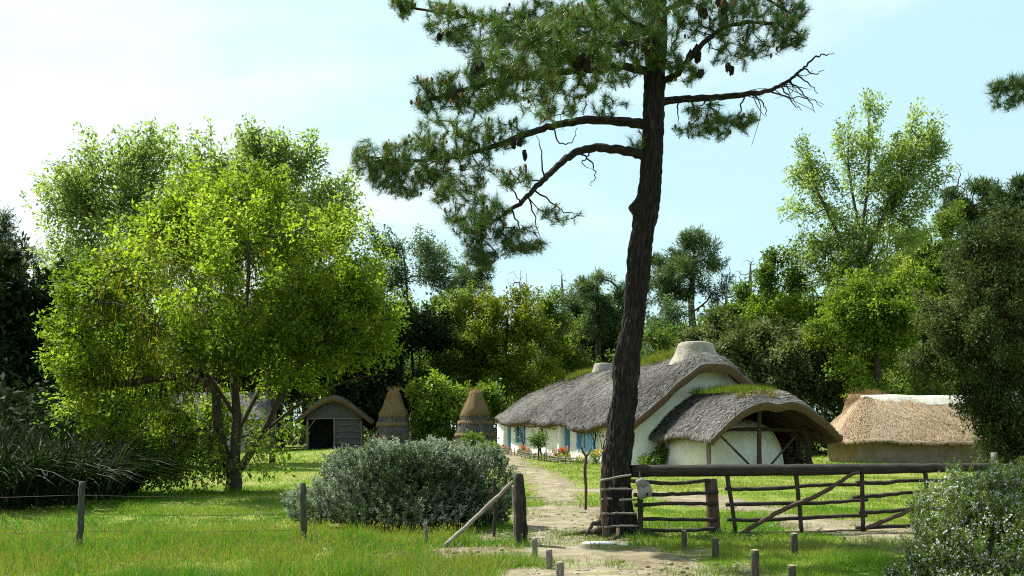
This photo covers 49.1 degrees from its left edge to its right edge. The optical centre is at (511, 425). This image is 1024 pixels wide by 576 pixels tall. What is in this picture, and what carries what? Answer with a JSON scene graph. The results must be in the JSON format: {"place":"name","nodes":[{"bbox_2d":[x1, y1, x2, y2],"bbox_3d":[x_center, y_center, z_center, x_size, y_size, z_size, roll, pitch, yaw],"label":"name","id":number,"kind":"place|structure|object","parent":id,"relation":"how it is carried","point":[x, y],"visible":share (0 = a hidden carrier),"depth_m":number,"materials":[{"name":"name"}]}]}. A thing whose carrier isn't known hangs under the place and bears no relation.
{"place":"outdoors","nodes":[
{"label":"outdoors","id":0,"kind":"place"},
{"bbox_2d":[0,444,1017,575],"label":"grass","id":1,"kind":"structure","parent":0,"point":[168,544],"depth_m":14.76,"materials":[{"name":"plant"}]},
{"bbox_2d":[0,428,1021,575],"bbox_3d":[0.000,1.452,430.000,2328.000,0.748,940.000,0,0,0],"label":"ground","id":2,"kind":"structure","parent":0,"point":[652,555],"depth_m":22.08,"materials":[{"name":"plant"}]},
{"bbox_2d":[0,200,52,271],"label":"pine tree","id":3,"kind":"object","parent":2,"relation":"on","point":[4,224],"visible":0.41,"depth_m":52.27,"materials":[{"name":"green plant"}]},
{"bbox_2d":[0,414,88,452],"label":"strap leaf plant","id":4,"kind":"object","parent":2,"relation":"on","point":[9,435],"visible":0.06,"depth_m":26.20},
{"bbox_2d":[0,230,95,432],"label":"evergreen tree","id":5,"kind":"object","parent":2,"relation":"on","point":[17,318],"visible":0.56,"depth_m":42.98,"materials":[{"name":"green plant"}]},
{"bbox_2d":[7,259,135,439],"bbox_3d":[-19.344,-2.316,46.837,8.159,9.392,6.219,0,0,0],"label":"evergreen tree","id":6,"kind":"object","parent":2,"relation":"on","point":[103,335],"visible":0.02,"depth_m":46.15,"materials":[{"name":"green plant"}]},
{"bbox_2d":[0,422,149,509],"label":"strap leaf plant","id":7,"kind":"object","parent":2,"relation":"on","point":[20,490],"visible":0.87,"depth_m":20.79,"materials":[{"name":"plant"}]},
{"bbox_2d":[76,481,85,545],"bbox_3d":[-5.472,1.256,14.177,0.132,1.098,0.110,0,0,0],"label":"fence post","id":8,"kind":"object","parent":2,"relation":"on","point":[81,510],"visible":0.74,"depth_m":14.15,"materials":[{"name":"grey wood"}]},
{"bbox_2d":[0,408,175,486],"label":"strap leaf plant","id":9,"kind":"object","parent":2,"relation":"on","point":[36,435],"visible":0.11,"depth_m":24.59,"materials":[{"name":"plant"}]},
{"bbox_2d":[0,421,191,507],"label":"strap leaf plant","id":10,"kind":"object","parent":2,"relation":"on","point":[49,492],"visible":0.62,"depth_m":21.51,"materials":[{"name":"plant"}]},
{"bbox_2d":[0,413,216,472],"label":"strap leaf plant","id":11,"kind":"object","parent":2,"relation":"on","point":[43,438],"visible":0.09,"depth_m":25.40,"materials":[{"name":"plant"}]},
{"bbox_2d":[19,116,201,447],"bbox_3d":[-16.725,-5.489,45.804,8.199,14.468,5.810,0,0,0],"label":"poplar","id":12,"kind":"object","parent":2,"relation":"on","point":[79,196],"visible":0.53,"depth_m":45.22,"materials":[{"name":"green plant"}]},
{"bbox_2d":[0,416,222,501],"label":"strap leaf plant","id":13,"kind":"object","parent":2,"relation":"on","point":[108,485],"visible":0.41,"depth_m":23.44,"materials":[{"name":"plant"}]},
{"bbox_2d":[68,440,219,495],"bbox_3d":[-9.194,0.955,25.621,4.592,1.310,4.389,0,0,0],"label":"strap leaf plant","id":14,"kind":"object","parent":2,"relation":"on","point":[132,487],"visible":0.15,"depth_m":25.48,"materials":[{"name":"plant"}]},
{"bbox_2d":[102,271,270,443],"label":"evergreen tree","id":15,"kind":"object","parent":2,"relation":"on","point":[201,374],"visible":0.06,"depth_m":80.34,"materials":[{"name":"green plant"}]},
{"bbox_2d":[136,116,269,454],"bbox_3d":[-14.261,-6.000,49.987,6.020,15.547,6.220,0,0,-39],"label":"poplar","id":16,"kind":"object","parent":2,"relation":"on","point":[211,153],"visible":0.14,"depth_m":49.45,"materials":[{"name":"green plant"}]},
{"bbox_2d":[29,153,414,493],"bbox_3d":[-7.043,-2.307,26.846,7.661,8.678,7.156,0,0,33],"label":"leafy tree","id":17,"kind":"object","parent":2,"relation":"on","point":[180,219],"visible":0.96,"depth_m":26.18,"materials":[{"name":"green plant"}]},
{"bbox_2d":[164,391,284,451],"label":"outbuilding","id":18,"kind":"structure","parent":2,"relation":"on","point":[264,403],"depth_m":71.76,"materials":[{"name":"wood"}]},
{"bbox_2d":[202,283,335,449],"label":"evergreen tree","id":19,"kind":"object","parent":2,"relation":"on","point":[252,387],"visible":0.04,"depth_m":76.85,"materials":[{"name":"green plant"}]},
{"bbox_2d":[211,112,369,462],"bbox_3d":[-9.666,-5.903,47.836,6.772,15.242,5.819,0,0,22],"label":"poplar","id":20,"kind":"object","parent":2,"relation":"on","point":[279,153],"visible":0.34,"depth_m":47.70,"materials":[{"name":"green plant"}]},
{"bbox_2d":[299,483,306,539],"bbox_3d":[-2.870,1.295,15.341,0.127,1.028,0.117,0,0,0],"label":"fence post","id":21,"kind":"object","parent":2,"relation":"on","point":[303,509],"visible":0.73,"depth_m":15.30,"materials":[{"name":"grey wood"}]},
{"bbox_2d":[89,530,282,531],"bbox_3d":[-4.216,1.387,14.825,2.868,0.087,0.006,0,0,-21],"label":"fence wire","id":22,"kind":"object","parent":21,"relation":"attached to","point":[223,531],"visible":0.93,"depth_m":14.97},
{"bbox_2d":[97,514,277,515],"bbox_3d":[-4.216,1.167,14.825,2.868,0.087,0.006,0,0,-21],"label":"fence wire","id":23,"kind":"object","parent":21,"relation":"attached to","point":[186,515],"visible":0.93,"depth_m":14.80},
{"bbox_2d":[85,495,297,497],"bbox_3d":[-4.216,0.927,14.825,2.868,0.087,0.006,0,0,-21],"label":"fence wire","id":24,"kind":"object","parent":21,"relation":"attached to","point":[194,497],"visible":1,"depth_m":14.86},
{"bbox_2d":[293,395,374,449],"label":"reed shed","id":25,"kind":"structure","parent":2,"relation":"on","point":[329,422],"depth_m":72.61,"materials":[{"name":"wood"}]},
{"bbox_2d":[255,254,420,444],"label":"evergreen tree","id":26,"kind":"object","parent":2,"relation":"on","point":[368,386],"visible":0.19,"depth_m":75.76,"materials":[{"name":"green plant"}]},
{"bbox_2d":[375,385,412,445],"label":"reed hut","id":27,"kind":"object","parent":2,"relation":"on","point":[392,420],"visible":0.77,"depth_m":69.28,"materials":[{"name":"plant"}]},
{"bbox_2d":[326,295,469,434],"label":"evergreen tree","id":28,"kind":"object","parent":2,"relation":"on","point":[433,334],"visible":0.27,"depth_m":79.05,"materials":[{"name":"green plant"}]},
{"bbox_2d":[280,434,517,527],"bbox_3d":[-1.754,0.914,17.582,3.776,1.569,2.510,0,0,0],"label":"silvery shrub","id":29,"kind":"object","parent":2,"relation":"on","point":[443,476],"visible":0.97,"depth_m":17.24,"materials":[{"name":"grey plant"}]},
{"bbox_2d":[341,219,464,411],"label":"poplar","id":30,"kind":"object","parent":2,"relation":"on","point":[428,252],"visible":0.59,"depth_m":81.48,"materials":[{"name":"green plant"}]},
{"bbox_2d":[422,523,428,541],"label":"thin post","id":31,"kind":"object","parent":2,"relation":"on","point":[425,527],"visible":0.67,"depth_m":15.32,"materials":[{"name":"grey wood"}]},
{"bbox_2d":[412,422,450,443],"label":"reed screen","id":32,"kind":"object","parent":2,"relation":"on","point":[418,439],"visible":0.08,"depth_m":73.97,"materials":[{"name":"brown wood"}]},
{"bbox_2d":[395,276,496,423],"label":"woodland tree","id":33,"kind":"object","parent":2,"relation":"on","point":[440,303],"visible":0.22,"depth_m":87.39,"materials":[{"name":"green plant"}]},
{"bbox_2d":[401,368,513,443],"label":"bright shrub","id":34,"kind":"object","parent":2,"relation":"on","point":[429,398],"visible":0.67,"depth_m":71.57,"materials":[{"name":"green plant"}]},
{"bbox_2d":[442,263,500,373],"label":"pine tree","id":35,"kind":"object","parent":2,"relation":"on","point":[478,277],"visible":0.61,"depth_m":94.52,"materials":[{"name":"green plant"}]},
{"bbox_2d":[459,429,485,446],"bbox_3d":[-2.146,0.778,60.565,1.555,1.246,1.671,0,0,0],"label":"yellow green plant","id":36,"kind":"object","parent":2,"relation":"on","point":[468,437],"visible":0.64,"depth_m":60.30,"materials":[{"name":"grey plant"}]},
{"bbox_2d":[453,386,495,445],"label":"reed hut","id":37,"kind":"object","parent":2,"relation":"on","point":[475,414],"visible":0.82,"depth_m":65.32,"materials":[{"name":"plant"}]},
{"bbox_2d":[443,481,513,546],"bbox_3d":[-0.472,1.181,15.075,0.978,0.879,0.276,0,0,-17],"label":"leaning stay","id":38,"kind":"object","parent":2,"relation":"on","point":[483,510],"visible":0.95,"depth_m":15.12,"materials":[{"name":"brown wood"}]},
{"bbox_2d":[480,437,503,452],"bbox_3d":[-1.085,1.131,56.054,1.329,1.123,1.390,0,0,-33],"label":"yellow green plant","id":39,"kind":"object","parent":2,"relation":"on","point":[491,444],"visible":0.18,"depth_m":55.96,"materials":[{"name":"grey plant"}]},
{"bbox_2d":[492,477,495,536],"bbox_3d":[-0.256,1.281,16.234,0.062,1.058,0.067,0,0,0],"label":"thin post","id":40,"kind":"object","parent":2,"relation":"on","point":[494,506],"visible":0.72,"depth_m":16.21,"materials":[{"name":"brown wood"}]},
{"bbox_2d":[474,443,520,455],"bbox_3d":[-0.805,1.227,56.344,0.201,0.644,7.490,0,0,-19],"label":"wattle edging","id":41,"kind":"object","parent":2,"relation":"on","point":[514,452],"visible":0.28,"depth_m":53.96,"materials":[{"name":"wood"}]},
{"bbox_2d":[427,282,576,405],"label":"tree","id":42,"kind":"object","parent":2,"relation":"on","point":[478,344],"visible":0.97,"depth_m":79.03,"materials":[{"name":"green plant"}]},
{"bbox_2d":[0,356,1022,455],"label":"undergrowth","id":43,"kind":"object","parent":2,"relation":"on","point":[29,402],"visible":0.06,"depth_m":36.97,"materials":[{"name":"green plant"}]},
{"bbox_2d":[7,228,1020,443],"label":"woods","id":44,"kind":"object","parent":2,"relation":"on","point":[803,298],"depth_m":104.04,"materials":[{"name":"plant"}]},
{"bbox_2d":[512,485,515,535],"bbox_3d":[0.037,1.331,16.118,0.082,0.965,0.072,0,0,0],"label":"thin post","id":45,"kind":"object","parent":2,"relation":"on","point":[514,512],"visible":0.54,"depth_m":16.10,"materials":[{"name":"grey wood"}]},
{"bbox_2d":[514,473,523,545],"bbox_3d":[0.095,1.226,15.029,0.137,1.180,0.132,0,0,0],"label":"gate post","id":46,"kind":"object","parent":2,"relation":"on","point":[519,498],"visible":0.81,"depth_m":14.99,"materials":[{"name":"brown wood"}]},
{"bbox_2d":[521,474,527,543],"bbox_3d":[0.143,1.236,15.133,0.157,1.165,0.119,0,0,0],"label":"gate post","id":47,"kind":"object","parent":2,"relation":"on","point":[525,530],"visible":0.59,"depth_m":15.10,"materials":[{"name":"brown wood"}]},
{"bbox_2d":[507,271,544,361],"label":"bare tree","id":48,"kind":"object","parent":2,"relation":"on","point":[521,286],"visible":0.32,"depth_m":91.97,"materials":[{"name":"brown plant"}]},
{"bbox_2d":[532,538,537,557],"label":"stump post","id":49,"kind":"object","parent":2,"relation":"on","point":[534,541],"visible":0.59,"depth_m":13.51,"materials":[{"name":"grey wood"}]},
{"bbox_2d":[525,429,549,459],"bbox_3d":[1.151,0.851,49.489,1.090,1.480,0.995,0,0,-27],"label":"tree","id":50,"kind":"object","parent":2,"relation":"on","point":[539,437],"visible":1,"depth_m":49.37,"materials":[{"name":"green plant"}]},
{"bbox_2d":[521,448,573,464],"bbox_3d":[1.478,1.351,48.740,0.173,0.687,6.455,0,0,-19],"label":"wattle edging","id":51,"kind":"object","parent":2,"relation":"on","point":[550,458],"visible":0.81,"depth_m":48.41,"materials":[{"name":"brown wood"}]},
{"bbox_2d":[545,549,552,568],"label":"stump post","id":52,"kind":"object","parent":2,"relation":"on","point":[548,556],"visible":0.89,"depth_m":12.41,"materials":[{"name":"grey wood"}]},
{"bbox_2d":[499,285,602,388],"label":"woodland tree","id":53,"kind":"object","parent":2,"relation":"on","point":[549,302],"visible":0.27,"depth_m":89.20,"materials":[{"name":"green plant"}]},
{"bbox_2d":[556,561,563,575],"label":"stump post","id":54,"kind":"object","parent":2,"relation":"on","point":[559,568],"visible":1,"depth_m":11.46,"materials":[{"name":"grey wood"}]},
{"bbox_2d":[551,271,571,333],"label":"bare tree","id":55,"kind":"object","parent":2,"relation":"on","point":[562,291],"visible":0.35,"depth_m":99.91,"materials":[{"name":"brown plant"}]},
{"bbox_2d":[555,446,569,460],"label":"flower plant","id":56,"kind":"object","parent":2,"relation":"on","point":[563,451],"visible":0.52,"depth_m":48.48,"materials":[{"name":"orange plant"}]},
{"bbox_2d":[481,454,656,575],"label":"footpath","id":57,"kind":"structure","parent":2,"relation":"on","point":[581,550],"depth_m":15.97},
{"bbox_2d":[582,541,615,544],"bbox_3d":[1.177,1.597,15.144,0.472,0.070,0.273,0,0,0],"label":"flat stone","id":58,"kind":"object","parent":57,"relation":"on","point":[603,543],"visible":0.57,"depth_m":15.04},
{"bbox_2d":[528,283,621,372],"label":"grey green tree","id":59,"kind":"object","parent":2,"relation":"on","point":[573,305],"visible":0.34,"depth_m":94.82,"materials":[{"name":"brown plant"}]},
{"bbox_2d":[573,454,581,463],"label":"flower plant","id":60,"kind":"object","parent":2,"relation":"on","point":[578,460],"visible":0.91,"depth_m":46.80,"materials":[{"name":"yellow plant"}]},
{"bbox_2d":[581,446,591,509],"bbox_3d":[1.362,1.059,20.550,0.212,1.365,0.062,0,0,0],"label":"forked stake","id":61,"kind":"object","parent":2,"relation":"on","point":[585,477],"visible":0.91,"depth_m":20.53,"materials":[{"name":"brown wood"}]},
{"bbox_2d":[348,0,832,540],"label":"pine tree","id":62,"kind":"object","parent":2,"relation":"on","point":[556,42],"visible":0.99,"depth_m":16.07,"materials":[{"name":"green plant"}]},
{"bbox_2d":[583,449,602,463],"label":"flower plant","id":63,"kind":"object","parent":2,"relation":"on","point":[594,456],"visible":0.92,"depth_m":46.07,"materials":[{"name":"yellow plant"}]},
{"bbox_2d":[568,266,625,362],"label":"pine tree","id":64,"kind":"object","parent":2,"relation":"on","point":[605,312],"visible":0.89,"depth_m":91.48,"materials":[{"name":"green plant"}]},
{"bbox_2d":[579,289,653,363],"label":"woodland tree","id":65,"kind":"object","parent":2,"relation":"on","point":[603,358],"visible":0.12,"depth_m":96.19,"materials":[{"name":"green plant"}]},
{"bbox_2d":[600,474,638,538],"bbox_3d":[1.519,1.226,15.849,0.556,1.083,0.130,0,0,0],"label":"fence","id":66,"kind":"object","parent":2,"relation":"on","point":[604,512],"visible":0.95,"depth_m":15.82,"materials":[{"name":"brown wood"}]},
{"bbox_2d":[377,500,907,575],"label":"fallen litter","id":67,"kind":"object","parent":2,"relation":"on","point":[647,566],"visible":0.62,"depth_m":14.27,"materials":[{"name":"plant"}]},
{"bbox_2d":[604,321,699,363],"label":"woodland tree","id":68,"kind":"object","parent":2,"relation":"on","point":[664,340],"visible":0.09,"depth_m":76.95,"materials":[{"name":"green plant"}]},
{"bbox_2d":[637,452,666,464],"bbox_3d":[5.434,1.487,43.529,1.214,1.006,1.296,0,0,0],"label":"rose bush","id":69,"kind":"object","parent":2,"relation":"on","point":[649,460],"visible":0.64,"depth_m":43.39,"materials":[{"name":"green plant"}]},
{"bbox_2d":[615,293,698,355],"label":"grey green tree","id":70,"kind":"object","parent":2,"relation":"on","point":[674,314],"visible":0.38,"depth_m":83.18,"materials":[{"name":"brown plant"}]},
{"bbox_2d":[651,443,669,464],"bbox_3d":[5.898,1.176,44.522,1.199,1.220,1.056,0,0,0],"label":"rose bush","id":71,"kind":"object","parent":2,"relation":"on","point":[663,451],"visible":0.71,"depth_m":44.31,"materials":[{"name":"green plant"}]},
{"bbox_2d":[494,341,842,464],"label":"cottage","id":72,"kind":"structure","parent":2,"relation":"on","point":[702,403],"depth_m":44.95,"materials":[{"name":"plant"}]},
{"bbox_2d":[508,427,510,449],"bbox_3d":[0.068,0.635,59.254,0.350,1.630,0.700,0,0,-19],"label":"door","id":73,"kind":"structure","parent":72,"relation":"in","point":[509,428],"depth_m":59.50,"materials":[{"name":"blue paint"}]},
{"bbox_2d":[515,426,524,443],"bbox_3d":[0.476,0.478,57.438,0.240,0.915,1.297,0,0,-19],"label":"window","id":74,"kind":"structure","parent":72,"relation":"in","point":[521,428],"depth_m":57.68,"materials":[{"name":"blue paint"}]},
{"bbox_2d":[519,425,558,454],"bbox_3d":[1.248,0.652,54.533,0.664,1.803,5.627,0,0,-19],"label":"vine","id":75,"kind":"object","parent":72,"relation":"attached to","point":[539,429],"visible":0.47,"depth_m":54.17,"materials":[{"name":"plant"}]},
{"bbox_2d":[564,428,569,458],"bbox_3d":[2.715,0.940,51.541,0.350,1.920,0.760,0,0,-19],"label":"door","id":76,"kind":"structure","parent":72,"relation":"in","point":[566,432],"depth_m":51.83,"materials":[{"name":"blue paint"}]},
{"bbox_2d":[576,432,593,450],"bbox_3d":[3.286,0.598,49.205,0.240,1.035,1.937,0,0,-19],"label":"window","id":77,"kind":"structure","parent":72,"relation":"in","point":[588,442],"depth_m":49.00,"materials":[{"name":"blue paint"}]},
{"bbox_2d":[588,430,600,458],"bbox_3d":[3.547,0.784,47.895,0.701,1.843,1.261,0,0,-19],"label":"vine","id":78,"kind":"object","parent":72,"relation":"attached to","point":[594,433],"visible":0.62,"depth_m":47.88,"materials":[{"name":"plant"}]},
{"bbox_2d":[646,246,696,324],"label":"pine tree","id":79,"kind":"object","parent":2,"relation":"on","point":[658,259],"visible":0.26,"depth_m":89.32,"materials":[{"name":"green plant"}]},
{"bbox_2d":[630,478,718,535],"bbox_3d":[2.345,1.210,16.084,1.298,0.938,0.140,0,0,-9],"label":"side panel","id":80,"kind":"object","parent":2,"relation":"on","point":[640,504],"visible":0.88,"depth_m":16.09,"materials":[{"name":"brown wood"}]},
{"bbox_2d":[681,530,686,550],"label":"stump post","id":81,"kind":"object","parent":2,"relation":"on","point":[684,536],"visible":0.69,"depth_m":14.24,"materials":[{"name":"grey wood"}]},
{"bbox_2d":[649,222,735,326],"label":"pine tree","id":82,"kind":"object","parent":2,"relation":"on","point":[689,239],"visible":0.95,"depth_m":87.44,"materials":[{"name":"green plant"}]},
{"bbox_2d":[670,286,751,373],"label":"holm oak","id":83,"kind":"object","parent":2,"relation":"on","point":[711,317],"visible":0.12,"depth_m":70.89,"materials":[{"name":"green plant"}]},
{"bbox_2d":[704,479,720,534],"bbox_3d":[2.930,1.301,16.300,0.266,1.058,0.223,0,0,0],"label":"gate post","id":84,"kind":"object","parent":2,"relation":"on","point":[712,511],"visible":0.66,"depth_m":16.22,"materials":[{"name":"brown wood"}]},
{"bbox_2d":[631,463,996,533],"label":"swing gate","id":85,"kind":"structure","parent":84,"relation":"attached to","point":[727,471],"depth_m":16.25,"materials":[{"name":"brown wood"}]},
{"bbox_2d":[635,471,651,499],"bbox_3d":[1.867,0.852,16.023,0.244,0.405,0.479,0,0,0],"label":"stone weight","id":86,"kind":"object","parent":85,"relation":"hanging from","point":[644,491],"visible":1,"depth_m":15.81,"materials":[{"name":"stone"}]},
{"bbox_2d":[712,538,718,558],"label":"stump post","id":87,"kind":"object","parent":2,"relation":"on","point":[715,547],"visible":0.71,"depth_m":13.38,"materials":[{"name":"grey wood"}]},
{"bbox_2d":[714,272,739,305],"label":"bare tree","id":88,"kind":"object","parent":2,"relation":"on","point":[727,296],"visible":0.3,"depth_m":85.95,"materials":[{"name":"grey plant"}]},
{"bbox_2d":[730,258,757,292],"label":"bare tree","id":89,"kind":"object","parent":2,"relation":"on","point":[750,275],"visible":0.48,"depth_m":83.91,"materials":[{"name":"grey plant"}]},
{"bbox_2d":[751,549,758,575],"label":"stump post","id":90,"kind":"object","parent":2,"relation":"on","point":[754,562],"visible":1,"depth_m":11.51,"materials":[{"name":"grey wood"}]},
{"bbox_2d":[710,227,843,363],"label":"maple tree","id":91,"kind":"object","parent":2,"relation":"on","point":[768,302],"visible":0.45,"depth_m":68.98,"materials":[{"name":"green plant"}]},
{"bbox_2d":[687,311,873,449],"bbox_3d":[16.631,-2.600,66.145,9.745,8.519,9.423,0,0,-41],"label":"holm oak","id":92,"kind":"object","parent":2,"relation":"on","point":[766,351],"visible":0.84,"depth_m":64.61,"materials":[{"name":"green plant"}]},
{"bbox_2d":[777,438,805,463],"bbox_3d":[11.140,1.095,45.288,1.429,1.171,1.144,0,0,-19],"label":"firewood pile","id":93,"kind":"object","parent":2,"relation":"on","point":[792,453],"visible":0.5,"depth_m":44.88,"materials":[{"name":"brown wood"}]},
{"bbox_2d":[787,565,795,575],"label":"stump post","id":94,"kind":"object","parent":2,"relation":"on","point":[791,570],"visible":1,"depth_m":11.28,"materials":[{"name":"grey wood"}]},
{"bbox_2d":[790,533,797,553],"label":"stump post","id":95,"kind":"object","parent":2,"relation":"on","point":[794,542],"visible":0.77,"depth_m":13.75,"materials":[{"name":"grey wood"}]},
{"bbox_2d":[842,386,884,411],"bbox_3d":[17.167,0.046,53.985,3.425,3.997,3.394,0,0,0],"label":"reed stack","id":96,"kind":"object","parent":2,"relation":"on","point":[850,397],"visible":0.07,"depth_m":53.79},
{"bbox_2d":[774,88,962,379],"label":"poplar","id":97,"kind":"object","parent":2,"relation":"on","point":[897,186],"visible":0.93,"depth_m":67.50,"materials":[{"name":"green plant"}]},
{"bbox_2d":[795,254,945,397],"bbox_3d":[19.913,-4.751,61.559,8.115,9.859,6.256,0,0,22],"label":"maple tree","id":98,"kind":"object","parent":2,"relation":"on","point":[874,315],"visible":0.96,"depth_m":61.14,"materials":[{"name":"green plant"}]},
{"bbox_2d":[869,197,970,395],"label":"woodland tree","id":99,"kind":"object","parent":2,"relation":"on","point":[945,219],"visible":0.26,"depth_m":73.06,"materials":[{"name":"green plant"}]},
{"bbox_2d":[827,394,1013,462],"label":"barn","id":100,"kind":"structure","parent":2,"relation":"on","point":[890,428],"depth_m":46.98,"materials":[{"name":"plant"}]},
{"bbox_2d":[877,455,1023,575],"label":"rosemary bush","id":101,"kind":"object","parent":2,"relation":"on","point":[1002,520],"visible":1,"depth_m":11.08,"materials":[{"name":"green plant"}]},
{"bbox_2d":[929,162,971,390],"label":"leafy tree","id":102,"kind":"object","parent":2,"relation":"on","point":[943,200],"visible":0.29,"depth_m":77.88,"materials":[{"name":"plant"}]},
{"bbox_2d":[894,197,1023,475],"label":"holm oak","id":103,"kind":"object","parent":2,"relation":"on","point":[968,335],"visible":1,"depth_m":32.54,"materials":[{"name":"green plant"}]},
{"bbox_2d":[933,174,1005,387],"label":"pine tree","id":104,"kind":"object","parent":2,"relation":"on","point":[971,210],"visible":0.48,"depth_m":75.08,"materials":[{"name":"green plant"}]},
{"bbox_2d":[991,453,997,502],"bbox_3d":[7.075,1.108,16.420,0.108,1.425,0.098,0,0,0],"label":"gate post","id":105,"kind":"object","parent":2,"relation":"on","point":[995,457],"visible":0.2,"depth_m":16.38,"materials":[{"name":"grey wood"}]},
{"bbox_2d":[981,172,1023,362],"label":"pine tree","id":106,"kind":"object","parent":2,"relation":"on","point":[1015,196],"visible":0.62,"depth_m":71.50,"materials":[{"name":"green plant"}]},
{"bbox_2d":[983,70,1023,113],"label":"pine tree","id":107,"kind":"object","parent":2,"relation":"on","point":[1014,84],"visible":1,"depth_m":16.90,"materials":[{"name":"green plant"}]},
{"bbox_2d":[0,0,1023,427],"label":"sky","id":108,"kind":"structure","parent":0,"point":[343,69],"materials":[{"name":"blue"}]},
{"bbox_2d":[556,487,1003,559],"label":"cart track","id":109,"kind":"structure","parent":0,"point":[815,523],"depth_m":18.01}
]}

